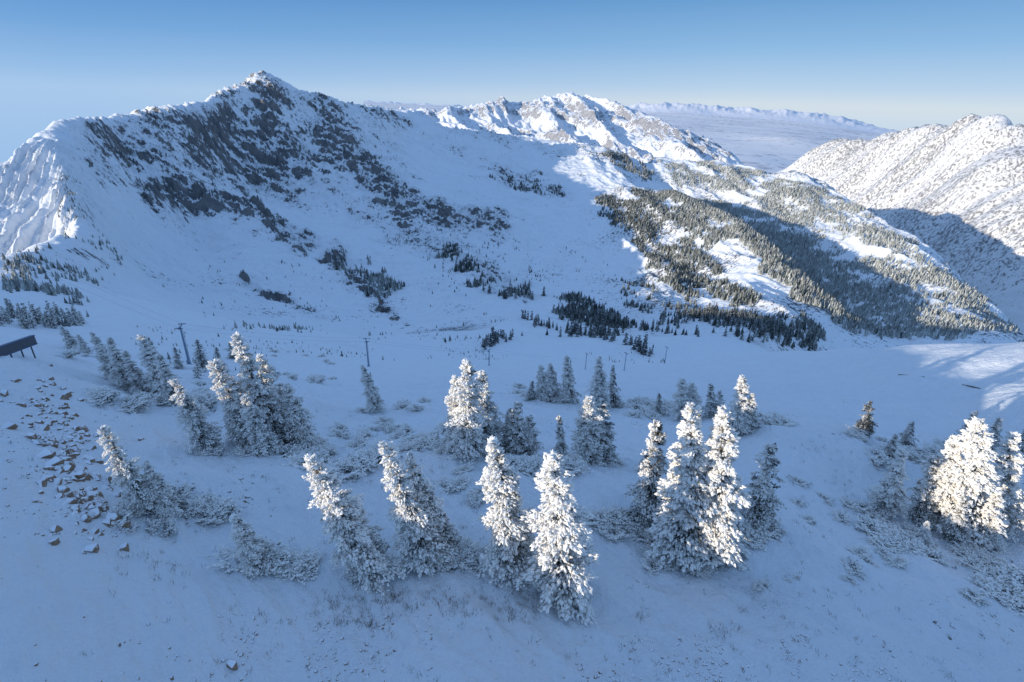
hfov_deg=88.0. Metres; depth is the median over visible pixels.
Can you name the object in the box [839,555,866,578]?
shrub
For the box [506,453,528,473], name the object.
shrub
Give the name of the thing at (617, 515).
shrub
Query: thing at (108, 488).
rock
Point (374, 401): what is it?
conifer tree
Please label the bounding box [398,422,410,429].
shrub
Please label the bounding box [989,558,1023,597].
shrub
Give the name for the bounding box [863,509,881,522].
shrub
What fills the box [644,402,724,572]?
conifer tree
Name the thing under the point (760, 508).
conifer tree
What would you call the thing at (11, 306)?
pine tree
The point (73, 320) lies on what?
pine tree
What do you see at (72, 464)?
rock
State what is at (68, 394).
rock
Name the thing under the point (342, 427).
shrub
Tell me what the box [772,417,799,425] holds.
shrub
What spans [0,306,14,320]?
pine tree
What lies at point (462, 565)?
shrub
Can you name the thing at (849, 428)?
shrub
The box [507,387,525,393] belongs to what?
shrub
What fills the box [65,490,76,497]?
rock
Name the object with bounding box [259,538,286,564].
conifer tree
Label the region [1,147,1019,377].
forest
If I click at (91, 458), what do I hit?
rock
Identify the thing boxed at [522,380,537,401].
conifer tree
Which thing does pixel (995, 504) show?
conifer tree
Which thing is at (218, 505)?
shrub
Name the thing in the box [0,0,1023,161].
sky
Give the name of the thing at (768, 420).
shrub
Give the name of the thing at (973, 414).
conifer tree
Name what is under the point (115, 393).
shrub
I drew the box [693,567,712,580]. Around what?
shrub
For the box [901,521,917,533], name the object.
shrub
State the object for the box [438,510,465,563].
conifer tree
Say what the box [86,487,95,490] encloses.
rock
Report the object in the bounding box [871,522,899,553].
shrub
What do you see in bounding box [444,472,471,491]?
shrub
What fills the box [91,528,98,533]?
rock
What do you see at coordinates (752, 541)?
shrub
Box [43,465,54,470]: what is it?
rock
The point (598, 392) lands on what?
conifer tree
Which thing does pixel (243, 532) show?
conifer tree
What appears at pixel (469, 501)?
shrub
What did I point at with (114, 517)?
rock
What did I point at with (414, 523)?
conifer tree
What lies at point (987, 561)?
shrub
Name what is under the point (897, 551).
shrub
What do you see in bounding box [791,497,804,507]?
shrub
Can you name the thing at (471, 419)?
conifer tree
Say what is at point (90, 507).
rock
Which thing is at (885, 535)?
shrub
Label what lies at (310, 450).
shrub
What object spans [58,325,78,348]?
conifer tree
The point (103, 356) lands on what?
conifer tree
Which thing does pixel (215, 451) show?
shrub
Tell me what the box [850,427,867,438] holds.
shrub
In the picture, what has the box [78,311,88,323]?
pine tree
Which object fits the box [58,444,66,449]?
rock
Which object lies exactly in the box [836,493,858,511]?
shrub
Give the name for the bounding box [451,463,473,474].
shrub
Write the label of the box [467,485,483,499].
shrub
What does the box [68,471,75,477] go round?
rock
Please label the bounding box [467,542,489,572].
shrub
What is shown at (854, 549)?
shrub
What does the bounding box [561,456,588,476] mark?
shrub
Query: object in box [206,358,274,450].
conifer tree
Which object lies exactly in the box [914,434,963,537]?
conifer tree
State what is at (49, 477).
rock
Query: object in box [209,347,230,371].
conifer tree
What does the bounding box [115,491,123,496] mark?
rock
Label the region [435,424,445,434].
shrub
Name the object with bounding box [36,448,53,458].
rock
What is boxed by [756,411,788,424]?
shrub
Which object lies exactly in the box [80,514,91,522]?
rock
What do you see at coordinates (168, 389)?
conifer tree
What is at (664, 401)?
shrub
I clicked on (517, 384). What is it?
shrub
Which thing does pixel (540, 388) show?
conifer tree
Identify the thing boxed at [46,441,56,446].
rock
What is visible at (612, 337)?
pine tree
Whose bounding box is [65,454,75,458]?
rock
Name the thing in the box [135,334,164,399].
conifer tree
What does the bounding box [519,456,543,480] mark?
shrub
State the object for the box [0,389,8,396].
rock
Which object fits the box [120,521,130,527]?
rock
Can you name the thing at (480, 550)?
shrub
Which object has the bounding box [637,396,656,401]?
shrub
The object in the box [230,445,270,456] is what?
shrub
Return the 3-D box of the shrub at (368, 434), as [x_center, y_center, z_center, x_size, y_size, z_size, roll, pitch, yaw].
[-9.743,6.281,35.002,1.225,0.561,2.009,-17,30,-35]
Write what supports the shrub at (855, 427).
on the ground at (934, 625)
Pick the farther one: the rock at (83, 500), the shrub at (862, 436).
the shrub at (862, 436)
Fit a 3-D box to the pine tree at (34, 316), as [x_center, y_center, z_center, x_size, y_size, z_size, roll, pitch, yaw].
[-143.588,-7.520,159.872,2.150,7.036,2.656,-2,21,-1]
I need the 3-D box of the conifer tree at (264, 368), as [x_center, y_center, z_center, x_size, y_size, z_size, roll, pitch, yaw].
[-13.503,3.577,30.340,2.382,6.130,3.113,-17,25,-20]
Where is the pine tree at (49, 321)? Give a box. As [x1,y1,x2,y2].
[47,314,53,328]
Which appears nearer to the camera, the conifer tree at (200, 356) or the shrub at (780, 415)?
the shrub at (780, 415)
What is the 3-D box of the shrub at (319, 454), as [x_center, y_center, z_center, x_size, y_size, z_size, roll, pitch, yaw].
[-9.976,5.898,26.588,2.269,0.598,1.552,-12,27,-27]
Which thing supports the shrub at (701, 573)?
on the ground at (934, 625)
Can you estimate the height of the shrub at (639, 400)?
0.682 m
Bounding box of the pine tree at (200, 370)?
[193,360,205,375]
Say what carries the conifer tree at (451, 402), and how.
on the ground at (934, 625)
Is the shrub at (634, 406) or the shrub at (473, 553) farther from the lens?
the shrub at (634, 406)
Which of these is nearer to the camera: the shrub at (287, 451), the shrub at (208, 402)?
the shrub at (287, 451)
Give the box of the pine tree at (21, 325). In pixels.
[19,315,30,328]
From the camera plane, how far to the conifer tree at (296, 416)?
29.42 m
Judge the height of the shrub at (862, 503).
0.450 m
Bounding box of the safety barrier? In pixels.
[0,335,37,357]
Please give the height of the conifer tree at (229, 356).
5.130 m
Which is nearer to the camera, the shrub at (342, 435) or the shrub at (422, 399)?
the shrub at (342, 435)
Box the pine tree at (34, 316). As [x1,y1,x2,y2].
[30,305,41,323]
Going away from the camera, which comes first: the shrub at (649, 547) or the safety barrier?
the shrub at (649, 547)
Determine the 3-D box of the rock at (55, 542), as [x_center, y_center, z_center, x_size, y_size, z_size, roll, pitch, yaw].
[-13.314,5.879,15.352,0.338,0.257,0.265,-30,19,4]
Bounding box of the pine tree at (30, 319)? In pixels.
[27,311,37,328]
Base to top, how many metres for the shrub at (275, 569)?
0.656 m
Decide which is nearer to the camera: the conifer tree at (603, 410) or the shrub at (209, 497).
the shrub at (209, 497)
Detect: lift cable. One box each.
[1,243,573,358]
[4,254,540,357]
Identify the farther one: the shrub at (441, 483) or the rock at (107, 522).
the shrub at (441, 483)
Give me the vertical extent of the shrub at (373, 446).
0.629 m
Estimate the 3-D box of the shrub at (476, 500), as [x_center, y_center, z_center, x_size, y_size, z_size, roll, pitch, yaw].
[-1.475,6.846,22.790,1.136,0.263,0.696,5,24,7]
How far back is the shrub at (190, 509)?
19.59 m
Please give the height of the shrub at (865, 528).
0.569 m
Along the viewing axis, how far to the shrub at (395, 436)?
34.98 m
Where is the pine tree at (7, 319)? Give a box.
[3,311,11,323]
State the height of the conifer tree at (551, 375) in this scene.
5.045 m
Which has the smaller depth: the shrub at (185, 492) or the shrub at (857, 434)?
the shrub at (185, 492)
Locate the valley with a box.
[363,102,881,172]
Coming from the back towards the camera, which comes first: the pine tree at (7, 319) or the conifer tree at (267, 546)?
the pine tree at (7, 319)
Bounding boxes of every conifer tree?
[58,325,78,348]
[76,334,93,352]
[89,331,114,356]
[96,344,120,381]
[96,425,173,515]
[106,336,145,389]
[121,350,154,393]
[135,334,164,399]
[142,460,183,522]
[148,337,158,352]
[154,353,184,405]
[167,378,226,454]
[170,485,193,511]
[172,347,185,369]
[191,339,208,368]
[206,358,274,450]
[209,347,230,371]
[225,342,236,358]
[228,513,281,579]
[229,331,296,447]
[239,394,283,455]
[254,353,302,445]
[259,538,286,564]
[280,383,323,450]
[301,453,406,596]
[360,364,388,411]
[378,440,458,579]
[404,451,457,575]
[437,375,464,454]
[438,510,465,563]
[444,358,489,464]
[475,370,509,452]
[475,435,543,591]
[498,401,543,454]
[499,408,524,449]
[515,449,599,625]
[521,415,543,455]
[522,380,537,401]
[533,364,553,401]
[542,362,561,403]
[554,415,568,455]
[558,355,581,403]
[570,394,618,466]
[581,356,611,412]
[594,398,620,467]
[607,365,624,407]
[621,419,669,537]
[636,449,647,471]
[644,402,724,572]
[645,459,679,554]
[653,393,664,415]
[666,378,695,421]
[678,404,751,572]
[681,382,703,417]
[701,383,717,418]
[713,390,725,413]
[727,374,755,435]
[736,443,786,538]
[741,393,763,434]
[854,400,877,437]
[868,447,910,518]
[881,434,898,460]
[897,421,919,447]
[903,454,942,529]
[911,520,934,545]
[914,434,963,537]
[932,416,1011,552]
[937,433,954,453]
[938,496,973,546]
[955,410,982,442]
[971,492,1009,548]
[977,431,1023,542]
[989,417,1004,449]
[1010,428,1023,453]
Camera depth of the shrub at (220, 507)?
20.35 m
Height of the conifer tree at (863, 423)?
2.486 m
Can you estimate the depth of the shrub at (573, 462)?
26.27 m
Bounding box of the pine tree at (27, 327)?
[18,314,29,328]
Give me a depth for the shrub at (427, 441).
29.49 m
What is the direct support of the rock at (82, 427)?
on the ground at (934, 625)
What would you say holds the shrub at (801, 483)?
on the ground at (934, 625)
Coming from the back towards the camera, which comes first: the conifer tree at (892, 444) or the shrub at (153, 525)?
the conifer tree at (892, 444)
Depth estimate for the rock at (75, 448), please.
22.91 m
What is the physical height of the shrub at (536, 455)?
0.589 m
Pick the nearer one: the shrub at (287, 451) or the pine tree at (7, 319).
the shrub at (287, 451)
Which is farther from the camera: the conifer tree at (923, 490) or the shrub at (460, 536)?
the conifer tree at (923, 490)
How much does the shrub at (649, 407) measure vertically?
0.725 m
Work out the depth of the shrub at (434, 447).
28.80 m
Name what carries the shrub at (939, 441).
on the ground at (934, 625)
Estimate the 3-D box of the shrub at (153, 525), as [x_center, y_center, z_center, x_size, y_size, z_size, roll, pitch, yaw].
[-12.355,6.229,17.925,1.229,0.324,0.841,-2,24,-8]
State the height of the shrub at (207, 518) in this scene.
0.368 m
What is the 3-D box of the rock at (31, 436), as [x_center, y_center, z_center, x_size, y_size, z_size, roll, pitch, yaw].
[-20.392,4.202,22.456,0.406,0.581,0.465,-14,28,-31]
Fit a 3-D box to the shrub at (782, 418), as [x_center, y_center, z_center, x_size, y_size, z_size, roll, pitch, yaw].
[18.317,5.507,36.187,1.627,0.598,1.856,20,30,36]
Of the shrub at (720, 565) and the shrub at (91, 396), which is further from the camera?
the shrub at (91, 396)
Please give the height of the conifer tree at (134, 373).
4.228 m
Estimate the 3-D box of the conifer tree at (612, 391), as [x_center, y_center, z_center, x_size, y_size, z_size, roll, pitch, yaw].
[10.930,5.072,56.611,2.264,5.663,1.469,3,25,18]
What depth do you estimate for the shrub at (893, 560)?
22.88 m
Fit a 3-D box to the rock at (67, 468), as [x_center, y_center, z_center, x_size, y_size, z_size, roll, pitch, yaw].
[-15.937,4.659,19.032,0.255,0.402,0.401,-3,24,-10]
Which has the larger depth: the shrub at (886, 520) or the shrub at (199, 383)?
the shrub at (199, 383)
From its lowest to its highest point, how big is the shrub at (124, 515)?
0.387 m
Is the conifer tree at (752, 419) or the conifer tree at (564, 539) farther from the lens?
the conifer tree at (752, 419)
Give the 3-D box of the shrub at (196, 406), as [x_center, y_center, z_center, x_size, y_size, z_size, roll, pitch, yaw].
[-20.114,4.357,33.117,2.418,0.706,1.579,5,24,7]
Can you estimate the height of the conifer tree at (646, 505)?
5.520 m
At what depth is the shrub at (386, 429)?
37.19 m
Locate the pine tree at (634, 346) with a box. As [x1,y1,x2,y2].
[631,336,637,349]
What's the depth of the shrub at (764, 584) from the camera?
19.81 m
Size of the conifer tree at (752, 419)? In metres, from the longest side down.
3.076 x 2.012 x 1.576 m
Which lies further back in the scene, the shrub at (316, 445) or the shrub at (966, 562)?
the shrub at (316, 445)
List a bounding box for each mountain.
[0,70,534,335]
[0,91,743,164]
[776,113,1023,334]
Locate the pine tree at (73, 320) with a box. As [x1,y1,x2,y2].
[70,314,80,325]
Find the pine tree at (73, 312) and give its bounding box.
[71,311,81,324]
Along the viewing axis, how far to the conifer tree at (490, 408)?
27.78 m
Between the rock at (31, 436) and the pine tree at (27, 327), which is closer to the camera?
the rock at (31, 436)
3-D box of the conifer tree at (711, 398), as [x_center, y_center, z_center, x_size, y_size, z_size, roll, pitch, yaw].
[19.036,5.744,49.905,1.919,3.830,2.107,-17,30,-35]
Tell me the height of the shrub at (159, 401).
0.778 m
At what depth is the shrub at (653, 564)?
20.49 m
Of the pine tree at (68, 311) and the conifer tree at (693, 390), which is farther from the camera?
the pine tree at (68, 311)
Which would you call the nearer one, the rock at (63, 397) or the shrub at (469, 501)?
the shrub at (469, 501)
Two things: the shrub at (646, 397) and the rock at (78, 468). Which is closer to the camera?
the rock at (78, 468)
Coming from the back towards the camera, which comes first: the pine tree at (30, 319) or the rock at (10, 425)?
the pine tree at (30, 319)
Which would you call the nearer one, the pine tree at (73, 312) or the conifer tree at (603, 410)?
the conifer tree at (603, 410)
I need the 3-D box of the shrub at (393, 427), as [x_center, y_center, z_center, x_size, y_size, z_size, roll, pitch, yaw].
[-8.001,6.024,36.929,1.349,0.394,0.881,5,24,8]
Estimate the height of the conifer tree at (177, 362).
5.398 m
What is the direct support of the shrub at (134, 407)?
on the ground at (934, 625)
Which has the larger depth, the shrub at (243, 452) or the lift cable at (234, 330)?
the lift cable at (234, 330)
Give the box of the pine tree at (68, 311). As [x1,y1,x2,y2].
[65,308,71,321]
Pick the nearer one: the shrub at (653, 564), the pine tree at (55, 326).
the shrub at (653, 564)
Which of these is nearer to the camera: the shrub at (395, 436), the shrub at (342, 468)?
the shrub at (342, 468)
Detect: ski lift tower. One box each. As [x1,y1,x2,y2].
[175,323,190,363]
[364,338,369,366]
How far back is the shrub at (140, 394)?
32.80 m
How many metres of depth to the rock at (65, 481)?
18.45 m
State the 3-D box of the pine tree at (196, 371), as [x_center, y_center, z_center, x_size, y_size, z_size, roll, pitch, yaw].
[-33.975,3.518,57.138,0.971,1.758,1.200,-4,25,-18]
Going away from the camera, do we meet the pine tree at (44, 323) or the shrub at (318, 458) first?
the shrub at (318, 458)
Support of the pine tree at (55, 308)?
on the ground at (934, 625)
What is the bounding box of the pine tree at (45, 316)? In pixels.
[43,307,55,325]
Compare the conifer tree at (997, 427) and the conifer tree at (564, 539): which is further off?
the conifer tree at (997, 427)
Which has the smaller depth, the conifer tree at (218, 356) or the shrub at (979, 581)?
the shrub at (979, 581)
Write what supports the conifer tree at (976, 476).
on the ground at (934, 625)
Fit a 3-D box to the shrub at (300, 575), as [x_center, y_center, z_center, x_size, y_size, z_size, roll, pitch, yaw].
[-7.196,7.837,18.373,1.089,0.499,1.785,-2,24,-7]
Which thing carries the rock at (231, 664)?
on the ground at (934, 625)
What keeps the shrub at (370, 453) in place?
on the ground at (934, 625)
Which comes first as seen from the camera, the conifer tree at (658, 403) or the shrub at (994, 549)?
the shrub at (994, 549)
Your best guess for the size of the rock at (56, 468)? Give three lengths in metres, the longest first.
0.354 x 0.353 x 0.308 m
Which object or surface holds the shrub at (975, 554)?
on the ground at (934, 625)
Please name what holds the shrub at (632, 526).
on the ground at (934, 625)
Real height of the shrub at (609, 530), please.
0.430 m
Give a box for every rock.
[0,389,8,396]
[2,421,17,429]
[24,433,36,439]
[31,439,42,445]
[31,498,42,502]
[34,424,49,430]
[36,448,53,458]
[36,478,46,486]
[41,475,56,480]
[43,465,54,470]
[45,456,63,465]
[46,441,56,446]
[48,537,59,545]
[49,525,62,532]
[53,477,62,485]
[54,466,62,470]
[54,493,64,498]
[56,469,65,473]
[57,486,69,492]
[58,395,68,399]
[58,411,68,414]
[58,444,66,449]
[60,391,71,397]
[60,456,72,460]
[62,478,70,484]
[62,497,77,504]
[63,458,75,468]
[63,465,73,471]
[65,448,75,453]
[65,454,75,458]
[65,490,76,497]
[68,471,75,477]
[71,446,80,451]
[71,476,79,481]
[74,425,88,431]
[74,466,84,470]
[74,471,86,478]
[79,497,91,503]
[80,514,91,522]
[83,491,104,500]
[83,543,99,552]
[85,456,94,462]
[85,473,90,480]
[85,493,96,499]
[86,445,96,450]
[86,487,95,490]
[87,504,95,510]
[87,507,100,518]
[90,473,100,480]
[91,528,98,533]
[101,486,112,490]
[102,518,112,527]
[104,513,120,520]
[108,474,123,486]
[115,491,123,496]
[119,543,129,551]
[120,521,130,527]
[226,659,237,670]
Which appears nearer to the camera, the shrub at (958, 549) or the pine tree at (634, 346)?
the shrub at (958, 549)
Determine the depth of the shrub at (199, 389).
44.07 m
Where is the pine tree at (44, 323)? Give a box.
[41,316,47,327]
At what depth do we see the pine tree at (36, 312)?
165.20 m
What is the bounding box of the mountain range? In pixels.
[363,100,898,133]
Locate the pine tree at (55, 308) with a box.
[52,301,62,313]
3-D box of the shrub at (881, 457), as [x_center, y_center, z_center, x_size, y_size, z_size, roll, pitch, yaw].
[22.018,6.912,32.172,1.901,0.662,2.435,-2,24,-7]
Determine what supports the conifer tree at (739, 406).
on the ground at (934, 625)
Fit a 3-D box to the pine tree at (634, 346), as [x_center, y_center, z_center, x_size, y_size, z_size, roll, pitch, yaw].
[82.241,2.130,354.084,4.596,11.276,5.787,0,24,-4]
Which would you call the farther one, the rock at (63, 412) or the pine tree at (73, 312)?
the pine tree at (73, 312)
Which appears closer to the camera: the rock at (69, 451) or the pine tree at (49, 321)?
the rock at (69, 451)
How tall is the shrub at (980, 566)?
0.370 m
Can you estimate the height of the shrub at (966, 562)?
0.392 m
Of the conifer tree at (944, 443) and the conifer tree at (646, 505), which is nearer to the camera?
the conifer tree at (646, 505)
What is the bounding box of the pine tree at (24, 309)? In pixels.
[22,308,32,325]
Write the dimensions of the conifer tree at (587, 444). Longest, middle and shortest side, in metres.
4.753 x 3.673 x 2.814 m
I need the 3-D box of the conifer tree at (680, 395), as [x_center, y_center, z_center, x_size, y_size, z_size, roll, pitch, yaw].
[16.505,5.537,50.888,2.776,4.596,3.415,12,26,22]
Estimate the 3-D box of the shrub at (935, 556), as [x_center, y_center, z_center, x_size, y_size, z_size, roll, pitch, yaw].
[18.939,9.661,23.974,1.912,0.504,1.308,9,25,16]
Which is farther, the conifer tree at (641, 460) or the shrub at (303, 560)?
the conifer tree at (641, 460)
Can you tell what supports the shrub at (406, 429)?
on the ground at (934, 625)
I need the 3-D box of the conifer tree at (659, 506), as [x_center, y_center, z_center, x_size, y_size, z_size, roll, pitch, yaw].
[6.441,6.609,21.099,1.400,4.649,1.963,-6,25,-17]
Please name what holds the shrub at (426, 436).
on the ground at (934, 625)
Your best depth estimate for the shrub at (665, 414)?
52.73 m
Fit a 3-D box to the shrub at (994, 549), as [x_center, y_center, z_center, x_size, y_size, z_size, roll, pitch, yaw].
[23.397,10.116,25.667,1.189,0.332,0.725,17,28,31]
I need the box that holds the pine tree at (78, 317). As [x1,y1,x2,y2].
[74,311,83,325]
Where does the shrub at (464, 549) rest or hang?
on the ground at (934, 625)
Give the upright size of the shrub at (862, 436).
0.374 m
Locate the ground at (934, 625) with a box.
[0,269,1023,681]
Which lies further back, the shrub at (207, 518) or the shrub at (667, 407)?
the shrub at (667, 407)
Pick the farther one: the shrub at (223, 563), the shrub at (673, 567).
the shrub at (673, 567)
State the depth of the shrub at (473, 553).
19.70 m
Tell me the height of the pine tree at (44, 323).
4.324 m
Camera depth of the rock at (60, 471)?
18.76 m
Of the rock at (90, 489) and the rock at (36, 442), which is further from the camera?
the rock at (36, 442)
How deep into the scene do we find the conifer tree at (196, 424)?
26.23 m
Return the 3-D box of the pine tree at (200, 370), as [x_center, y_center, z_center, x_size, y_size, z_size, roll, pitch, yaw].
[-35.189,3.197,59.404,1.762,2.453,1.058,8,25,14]
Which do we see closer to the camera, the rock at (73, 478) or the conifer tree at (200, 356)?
the rock at (73, 478)
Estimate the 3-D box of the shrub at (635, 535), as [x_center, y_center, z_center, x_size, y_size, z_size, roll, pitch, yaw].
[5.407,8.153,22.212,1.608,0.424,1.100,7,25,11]
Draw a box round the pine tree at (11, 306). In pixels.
[3,298,15,313]
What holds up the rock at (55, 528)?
on the ground at (934, 625)
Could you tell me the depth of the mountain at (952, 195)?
1977.77 m
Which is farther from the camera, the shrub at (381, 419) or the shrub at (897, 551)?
the shrub at (381, 419)
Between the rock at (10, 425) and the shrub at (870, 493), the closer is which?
the rock at (10, 425)
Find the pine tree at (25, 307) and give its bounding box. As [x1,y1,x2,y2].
[20,303,27,317]
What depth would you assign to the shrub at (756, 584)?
19.70 m
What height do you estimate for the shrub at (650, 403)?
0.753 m
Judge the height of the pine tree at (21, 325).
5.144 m
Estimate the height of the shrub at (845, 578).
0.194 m
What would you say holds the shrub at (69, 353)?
on the ground at (934, 625)
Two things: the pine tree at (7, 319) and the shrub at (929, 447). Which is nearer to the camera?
the shrub at (929, 447)
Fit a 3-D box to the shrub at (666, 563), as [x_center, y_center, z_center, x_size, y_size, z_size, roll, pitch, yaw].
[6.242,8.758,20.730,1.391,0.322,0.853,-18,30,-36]
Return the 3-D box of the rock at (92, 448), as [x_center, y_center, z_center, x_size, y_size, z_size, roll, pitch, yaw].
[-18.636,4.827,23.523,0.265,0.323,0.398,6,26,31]
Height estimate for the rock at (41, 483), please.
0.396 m
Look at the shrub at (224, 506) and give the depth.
20.45 m
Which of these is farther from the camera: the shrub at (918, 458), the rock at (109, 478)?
the shrub at (918, 458)
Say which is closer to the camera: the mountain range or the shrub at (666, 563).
the shrub at (666, 563)
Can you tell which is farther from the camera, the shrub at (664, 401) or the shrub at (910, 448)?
the shrub at (664, 401)
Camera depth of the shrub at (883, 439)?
40.38 m
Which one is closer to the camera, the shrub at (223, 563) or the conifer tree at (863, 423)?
the shrub at (223, 563)
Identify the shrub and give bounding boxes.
[53,345,84,358]
[79,385,112,406]
[83,384,122,405]
[102,504,132,528]
[114,391,160,406]
[115,394,148,413]
[116,394,141,408]
[120,521,140,534]
[139,517,164,534]
[148,392,177,405]
[156,515,179,538]
[172,403,209,414]
[173,481,195,500]
[176,497,198,523]
[184,495,208,518]
[190,379,208,386]
[191,392,217,410]
[192,490,220,503]
[194,390,218,400]
[194,445,227,457]
[194,494,223,522]
[194,505,215,525]
[195,384,209,392]
[195,496,240,518]
[196,493,241,523]
[198,504,226,530]
[201,503,238,519]
[206,536,289,575]
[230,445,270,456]
[232,547,301,583]
[261,441,298,457]
[268,561,308,581]
[271,547,307,577]
[275,547,303,581]
[280,453,316,470]
[282,551,311,572]
[284,551,320,580]
[286,371,298,379]
[288,445,308,457]
[289,545,325,585]
[291,448,337,462]
[295,447,318,457]
[305,372,320,382]
[307,442,328,449]
[316,456,331,463]
[319,442,339,459]
[324,456,366,486]
[326,428,352,438]
[327,419,348,432]
[342,432,369,448]
[343,450,375,471]
[350,448,381,473]
[351,447,402,466]
[353,427,375,439]
[354,407,368,412]
[365,437,398,451]
[366,425,379,431]
[371,415,394,423]
[377,420,394,429]
[384,422,394,433]
[387,427,405,439]
[389,424,399,430]
[391,403,411,409]
[394,441,423,453]
[395,398,410,404]
[397,426,415,434]
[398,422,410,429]
[398,433,426,444]
[400,434,437,450]
[402,430,444,445]
[406,403,426,412]
[417,396,432,402]
[417,431,438,445]
[427,439,445,451]
[429,551,465,577]
[431,472,453,495]
[433,443,449,453]
[433,548,482,576]
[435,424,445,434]
[435,540,471,571]
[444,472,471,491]
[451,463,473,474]
[455,531,476,560]
[455,536,472,557]
[458,538,479,564]
[462,539,485,578]
[465,488,482,507]
[466,494,485,506]
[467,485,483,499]
[467,540,484,559]
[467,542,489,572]
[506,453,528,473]
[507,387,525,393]
[511,382,526,388]
[516,453,531,469]
[516,457,537,473]
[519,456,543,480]
[528,454,543,471]
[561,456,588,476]
[562,455,588,474]
[567,452,582,463]
[577,457,590,473]
[578,508,602,530]
[587,507,616,525]
[595,521,630,542]
[597,505,632,532]
[607,505,639,525]
[608,457,628,468]
[614,515,640,537]
[615,400,628,407]
[622,401,649,409]
[622,410,642,419]
[625,397,639,403]
[625,526,653,547]
[633,406,660,417]
[634,395,649,404]
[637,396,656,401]
[637,400,654,406]
[639,405,656,411]
[640,407,661,420]
[640,541,663,557]
[640,550,660,575]
[650,555,671,568]
[653,558,678,572]
[657,411,670,416]
[661,396,671,407]
[661,558,681,571]
[662,402,674,411]
[685,559,714,575]
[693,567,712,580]
[700,557,722,572]
[739,526,766,550]
[741,517,771,533]
[744,514,772,547]
[747,528,766,545]
[750,580,763,593]
[754,516,787,540]
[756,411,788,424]
[758,410,802,426]
[758,577,769,590]
[766,416,792,424]
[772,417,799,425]
[788,474,810,488]
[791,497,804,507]
[799,514,817,525]
[815,490,835,505]
[831,509,850,524]
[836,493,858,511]
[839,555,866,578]
[839,573,858,585]
[841,424,869,439]
[842,429,861,436]
[844,543,871,557]
[848,499,876,513]
[849,514,895,540]
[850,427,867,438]
[852,425,875,435]
[852,431,869,441]
[856,552,879,567]
[861,445,892,469]
[863,484,876,501]
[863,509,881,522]
[864,532,900,551]
[866,507,893,522]
[866,522,914,548]
[867,534,911,554]
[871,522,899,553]
[872,545,892,557]
[873,435,887,441]
[879,441,898,448]
[883,553,909,569]
[884,539,907,554]
[885,521,921,540]
[888,525,929,549]
[889,445,911,459]
[900,538,926,555]
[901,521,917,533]
[902,445,926,454]
[909,543,957,568]
[910,450,936,465]
[910,529,944,552]
[915,451,938,461]
[916,440,939,454]
[930,437,944,445]
[930,447,964,459]
[947,541,989,557]
[947,546,986,559]
[953,544,978,556]
[955,555,985,569]
[956,554,989,564]
[956,585,991,605]
[959,547,1007,563]
[962,546,998,564]
[965,569,1014,602]
[971,561,997,580]
[971,565,1009,587]
[980,575,1023,612]
[981,543,1009,554]
[981,555,1008,574]
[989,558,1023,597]
[999,583,1023,616]
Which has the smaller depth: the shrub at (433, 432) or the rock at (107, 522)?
the rock at (107, 522)
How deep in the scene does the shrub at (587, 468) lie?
26.72 m
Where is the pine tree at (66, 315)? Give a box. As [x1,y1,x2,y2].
[62,312,70,324]
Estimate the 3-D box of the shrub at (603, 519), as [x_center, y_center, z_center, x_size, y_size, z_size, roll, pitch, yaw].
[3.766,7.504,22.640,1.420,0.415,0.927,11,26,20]
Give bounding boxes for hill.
[528,138,1023,350]
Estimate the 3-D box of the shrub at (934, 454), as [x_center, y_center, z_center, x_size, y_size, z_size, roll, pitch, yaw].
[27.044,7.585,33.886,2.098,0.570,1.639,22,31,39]
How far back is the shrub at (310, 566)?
18.45 m
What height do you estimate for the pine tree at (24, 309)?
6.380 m
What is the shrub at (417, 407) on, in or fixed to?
on the ground at (934, 625)
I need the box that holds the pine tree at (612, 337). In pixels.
[609,331,615,341]
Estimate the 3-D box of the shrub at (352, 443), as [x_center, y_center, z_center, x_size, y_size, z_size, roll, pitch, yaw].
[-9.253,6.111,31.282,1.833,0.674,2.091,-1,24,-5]
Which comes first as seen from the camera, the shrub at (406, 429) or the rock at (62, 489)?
the rock at (62, 489)
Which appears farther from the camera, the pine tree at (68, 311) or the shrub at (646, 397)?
the pine tree at (68, 311)
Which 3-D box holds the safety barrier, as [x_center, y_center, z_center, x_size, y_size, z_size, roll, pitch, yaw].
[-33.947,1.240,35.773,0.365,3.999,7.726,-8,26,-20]
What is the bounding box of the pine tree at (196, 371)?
[192,366,201,378]
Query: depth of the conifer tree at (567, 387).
57.32 m
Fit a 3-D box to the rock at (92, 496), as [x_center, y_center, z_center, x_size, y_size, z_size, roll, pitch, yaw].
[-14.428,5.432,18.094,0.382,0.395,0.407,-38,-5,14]
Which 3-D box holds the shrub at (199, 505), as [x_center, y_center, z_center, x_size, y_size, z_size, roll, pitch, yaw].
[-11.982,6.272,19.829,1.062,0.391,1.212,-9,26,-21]
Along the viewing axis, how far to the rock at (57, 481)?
18.31 m
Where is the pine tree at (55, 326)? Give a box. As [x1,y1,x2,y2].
[49,316,58,328]
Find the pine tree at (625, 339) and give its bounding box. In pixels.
[622,333,628,344]
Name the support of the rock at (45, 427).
on the ground at (934, 625)
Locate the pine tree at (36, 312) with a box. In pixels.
[30,304,41,321]
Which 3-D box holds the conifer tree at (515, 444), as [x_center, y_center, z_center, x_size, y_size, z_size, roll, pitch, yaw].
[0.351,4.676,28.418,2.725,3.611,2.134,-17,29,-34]

